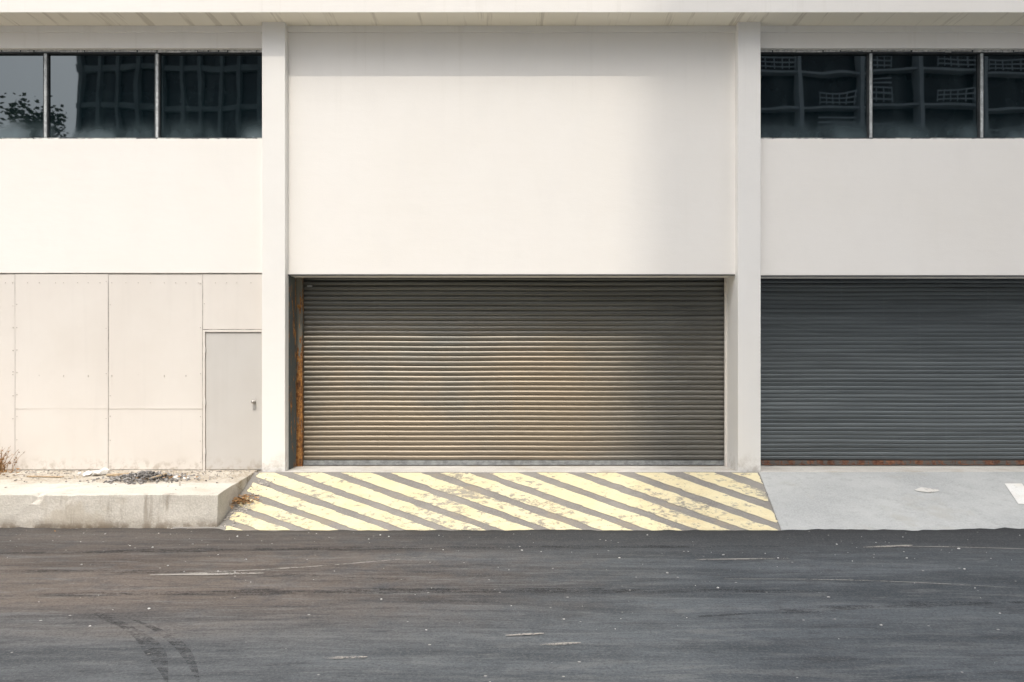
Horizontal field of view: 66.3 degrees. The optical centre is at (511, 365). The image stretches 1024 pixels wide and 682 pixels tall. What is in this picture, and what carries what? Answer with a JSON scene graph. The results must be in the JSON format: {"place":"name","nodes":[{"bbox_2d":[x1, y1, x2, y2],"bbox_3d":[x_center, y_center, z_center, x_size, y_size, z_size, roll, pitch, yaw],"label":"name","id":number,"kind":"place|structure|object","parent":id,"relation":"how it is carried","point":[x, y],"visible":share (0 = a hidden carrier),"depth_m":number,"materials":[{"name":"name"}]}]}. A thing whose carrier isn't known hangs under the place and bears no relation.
{"place":"outdoors","nodes":[
{"label":"outdoors","id":0,"kind":"place"},
{"bbox_2d":[172,472,780,530],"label":"driveway ramp","id":1,"kind":"structure","parent":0,"point":[500,497],"depth_m":10.59,"materials":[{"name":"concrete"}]},
{"bbox_2d":[0,468,258,530],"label":"leaf litter","id":2,"kind":"object","parent":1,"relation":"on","point":[239,499],"visible":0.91,"depth_m":10.55,"materials":[{"name":"brown plant"}]},
{"bbox_2d":[226,472,777,530],"bbox_3d":[-0.050,1.808,10.680,7.494,0.420,2.160,0,0,0],"label":"hatched road marking","id":3,"kind":"object","parent":1,"relation":"on","point":[525,498],"visible":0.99,"depth_m":10.54,"materials":[{"name":"yellow paint"}]},
{"bbox_2d":[0,527,1023,681],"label":"road","id":4,"kind":"structure","parent":0,"point":[767,619],"depth_m":6.61,"materials":[{"name":"grey asphalt"}]},
{"bbox_2d":[5,532,1000,662],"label":"road pebbles","id":5,"kind":"object","parent":4,"relation":"on","point":[521,550],"visible":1,"depth_m":8.36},
{"bbox_2d":[152,545,1018,657],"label":"road dust smears","id":6,"kind":"object","parent":4,"relation":"on","point":[197,573],"visible":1,"depth_m":7.60,"materials":[{"name":"grey"}]},
{"bbox_2d":[759,472,1023,530],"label":"concrete apron","id":7,"kind":"object","parent":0,"point":[866,500],"visible":0.89,"depth_m":10.62,"materials":[{"name":"grey concrete"}]},
{"bbox_2d":[915,487,938,492],"bbox_3d":[5.831,1.743,11.003,0.315,0.042,0.210,0,0,28],"label":"cement spill","id":8,"kind":"object","parent":7,"relation":"on","point":[922,489],"visible":1,"depth_m":11.03,"materials":[{"name":"white concrete"}]},
{"bbox_2d":[1005,483,1023,503],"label":"parking line","id":9,"kind":"object","parent":7,"relation":"on","point":[1016,490],"visible":1,"depth_m":10.99,"materials":[{"name":"white paint"}]},
{"bbox_3d":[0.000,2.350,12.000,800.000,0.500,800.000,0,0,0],"label":"ground","id":10,"kind":"structure","parent":0,"visible":0},
{"bbox_2d":[0,470,257,527],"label":"kerb platform","id":11,"kind":"structure","parent":10,"relation":"on","point":[45,502],"depth_m":9.75,"materials":[{"name":"concrete"}]},
{"bbox_2d":[0,447,19,472],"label":"dry weed","id":12,"kind":"object","parent":11,"relation":"on","point":[1,462],"visible":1,"depth_m":11.75,"materials":[{"name":"brown plant"}]},
{"bbox_2d":[27,476,63,477],"bbox_3d":[-6.700,1.589,11.250,0.550,0.015,0.050,0,0,7],"label":"scrap plank","id":13,"kind":"object","parent":11,"relation":"on","point":[47,476],"visible":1,"depth_m":11.22,"materials":[{"name":"brown wood"}]},
{"bbox_2d":[106,473,128,476],"bbox_3d":[-5.720,1.580,11.380,0.300,0.030,0.090,0,0,-17],"label":"scrap plank","id":14,"kind":"object","parent":11,"relation":"on","point":[114,474],"visible":0.64,"depth_m":11.33,"materials":[{"name":"brown wood"}]},
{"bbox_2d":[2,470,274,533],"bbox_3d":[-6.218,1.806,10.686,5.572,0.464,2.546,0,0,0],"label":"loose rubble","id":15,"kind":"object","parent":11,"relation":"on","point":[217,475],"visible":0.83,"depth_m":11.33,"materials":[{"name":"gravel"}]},
{"bbox_2d":[76,468,200,479],"bbox_3d":[-5.414,1.564,11.264,2.007,0.152,0.276,0,0,15],"label":"plaster rubble","id":16,"kind":"object","parent":11,"relation":"on","point":[103,471],"visible":0.94,"depth_m":11.39,"materials":[{"name":"white concrete"}]},
{"bbox_2d":[79,470,206,484],"bbox_3d":[-5.069,1.545,11.066,1.829,0.140,1.090,0,0,0],"label":"gravel pile","id":17,"kind":"object","parent":11,"relation":"on","point":[133,476],"visible":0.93,"depth_m":10.94,"materials":[{"name":"grey gravel"}]},
{"bbox_2d":[262,22,760,473],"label":"columns","id":18,"kind":"structure","parent":10,"relation":"on","point":[744,369],"depth_m":11.85,"materials":[{"name":"white paint"}]},
{"bbox_2d":[0,33,1023,278],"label":"facade walls","id":19,"kind":"structure","parent":10,"relation":"on","point":[510,153],"depth_m":12.00,"materials":[{"name":"paint"}]},
{"bbox_2d":[0,273,261,471],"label":"cladding backing","id":20,"kind":"object","parent":19,"relation":"attached to","point":[259,470],"visible":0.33,"depth_m":12.03,"materials":[{"name":"grey metal"}]},
{"bbox_2d":[0,274,14,468],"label":"cladding sheet","id":21,"kind":"object","parent":20,"relation":"attached to","point":[7,362],"visible":0.96,"depth_m":12.02,"materials":[{"name":"paint"}]},
{"bbox_2d":[15,274,107,468],"bbox_3d":[-6.905,0.090,12.013,1.424,2.996,0.006,0,0,0],"label":"cladding sheet","id":22,"kind":"object","parent":20,"relation":"attached to","point":[61,330],"visible":0.99,"depth_m":12.01,"materials":[{"name":"paint"}]},
{"bbox_2d":[15,408,201,408],"bbox_3d":[-6.183,0.654,12.020,2.855,0.002,0.020,0,0,0],"label":"cladding lap joint","id":23,"kind":"object","parent":20,"relation":"attached to","point":[107,408],"visible":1,"depth_m":12.01,"materials":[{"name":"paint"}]},
{"bbox_2d":[5,281,250,462],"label":"cladding screws","id":24,"kind":"object","parent":20,"relation":"attached to","point":[106,328],"visible":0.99,"depth_m":12.01,"materials":[{"name":"grey metal"}]},
{"bbox_2d":[108,274,201,468],"bbox_3d":[-5.468,0.093,12.017,1.439,2.990,0.007,0,0,0],"label":"cladding sheet","id":25,"kind":"object","parent":20,"relation":"attached to","point":[155,331],"visible":1,"depth_m":12.02,"materials":[{"name":"paint"}]},
{"bbox_2d":[203,274,261,328],"bbox_3d":[-4.262,-0.984,12.016,0.954,0.838,0.003,0,0,0],"label":"cladding sheet","id":26,"kind":"object","parent":20,"relation":"attached to","point":[231,303],"visible":0.92,"depth_m":12.02,"materials":[{"name":"paint"}]},
{"bbox_2d":[203,330,261,469],"bbox_3d":[-4.261,0.525,12.022,0.943,2.150,0.056,0,0,0],"label":"door frame","id":27,"kind":"object","parent":20,"relation":"attached to","point":[204,398],"visible":0.65,"depth_m":11.99,"materials":[{"name":"white metal"}]},
{"bbox_2d":[206,333,260,468],"bbox_3d":[-4.267,0.539,12.026,0.850,2.098,0.028,0,0,0],"label":"door leaf","id":28,"kind":"object","parent":27,"relation":"in","point":[233,389],"visible":1,"depth_m":12.01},
{"bbox_2d":[0,50,261,138],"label":"window frame","id":29,"kind":"object","parent":19,"relation":"attached to","point":[97,53],"visible":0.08,"depth_m":12.08,"materials":[{"name":"black metal"}]},
{"bbox_2d":[43,53,160,137],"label":"window mullions","id":30,"kind":"object","parent":29,"relation":"attached to","point":[45,95],"depth_m":12.07,"materials":[{"name":"silver metal"}]},
{"bbox_2d":[0,54,261,137],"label":"window glass","id":31,"kind":"object","parent":29,"relation":"in","point":[202,96],"visible":0.83,"depth_m":12.12,"materials":[{"name":"black glass"}]},
{"bbox_2d":[289,276,295,468],"bbox_3d":[-3.425,0.100,12.232,0.007,2.980,0.405,0,0,0],"label":"shutter reveal liner","id":32,"kind":"object","parent":19,"relation":"attached to","point":[292,372],"visible":1,"depth_m":12.21,"materials":[{"name":"grey metal"}]},
{"bbox_2d":[296,278,302,465],"bbox_3d":[-3.388,0.075,12.530,0.105,3.050,0.180,0,0,0],"label":"shutter guide rusty","id":33,"kind":"object","parent":19,"relation":"attached to","point":[299,371],"visible":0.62,"depth_m":12.44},
{"bbox_2d":[0,26,1023,32],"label":"cornice strip","id":34,"kind":"object","parent":19,"relation":"attached to","point":[512,29],"visible":1,"depth_m":11.97,"materials":[{"name":"beige paint"}]},
{"bbox_2d":[288,274,1023,276],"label":"opening head angle","id":35,"kind":"object","parent":19,"relation":"attached to","point":[652,275],"visible":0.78,"depth_m":12.00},
{"bbox_2d":[724,278,726,465],"bbox_3d":[3.405,0.075,12.480,0.040,3.050,0.060,0,0,0],"label":"shutter guide","id":36,"kind":"object","parent":19,"relation":"attached to","point":[725,371],"visible":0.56,"depth_m":12.45,"materials":[{"name":"paint"}]},
{"bbox_2d":[761,50,1023,138],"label":"window band east frame","id":37,"kind":"object","parent":19,"relation":"attached to","point":[892,53],"visible":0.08,"depth_m":12.08,"materials":[{"name":"black metal"}]},
{"bbox_2d":[761,55,1023,137],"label":"window band east glass","id":38,"kind":"object","parent":37,"relation":"in","point":[825,96],"visible":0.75,"depth_m":12.12,"materials":[{"name":"black glass"}]},
{"bbox_2d":[761,50,1023,138],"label":"window band east sealant","id":39,"kind":"object","parent":37,"relation":"attached to","point":[893,51],"depth_m":12.05,"materials":[{"name":"black rubber"}]},
{"bbox_2d":[867,53,983,137],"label":"window mullions","id":40,"kind":"object","parent":37,"relation":"attached to","point":[870,95],"depth_m":12.07,"materials":[{"name":"silver metal"}]},
{"bbox_2d":[284,465,1023,491],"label":"threshold slab","id":41,"kind":"structure","parent":10,"relation":"on","point":[657,468],"depth_m":12.19,"materials":[{"name":"concrete"}]},
{"bbox_2d":[303,278,723,459],"bbox_3d":[0.025,-0.008,12.549,6.770,3.045,0.033,0,0,0],"label":"shutter curtain","id":42,"kind":"object","parent":41,"relation":"on","point":[513,368],"visible":0.97,"depth_m":12.54,"materials":[{"name":"metal"}]},
{"bbox_2d":[303,460,723,464],"bbox_3d":[0.025,1.548,12.537,6.770,0.065,0.065,0,0,0],"label":"shutter curtain bottom bar","id":43,"kind":"object","parent":42,"relation":"attached to","point":[513,462],"visible":1,"depth_m":12.53,"materials":[{"name":"grey metal"}]},
{"bbox_2d":[761,279,1023,459],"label":"shutter curtain","id":44,"kind":"object","parent":41,"relation":"on","point":[892,369],"visible":0.9,"depth_m":12.55,"materials":[{"name":"grey metal"}]},
{"bbox_2d":[761,460,1023,464],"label":"shutter curtain east bottom bar","id":45,"kind":"object","parent":44,"relation":"attached to","point":[892,462],"visible":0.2,"depth_m":12.53,"materials":[{"name":"metal"}]},
{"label":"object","id":46,"kind":"object","parent":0,"visible":0},
{"bbox_2d":[0,0,1023,25],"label":"roof overhang","id":47,"kind":"object","parent":46,"relation":"on","point":[512,12],"visible":0.04,"depth_m":11.53,"materials":[{"name":"paint"}]}
]}

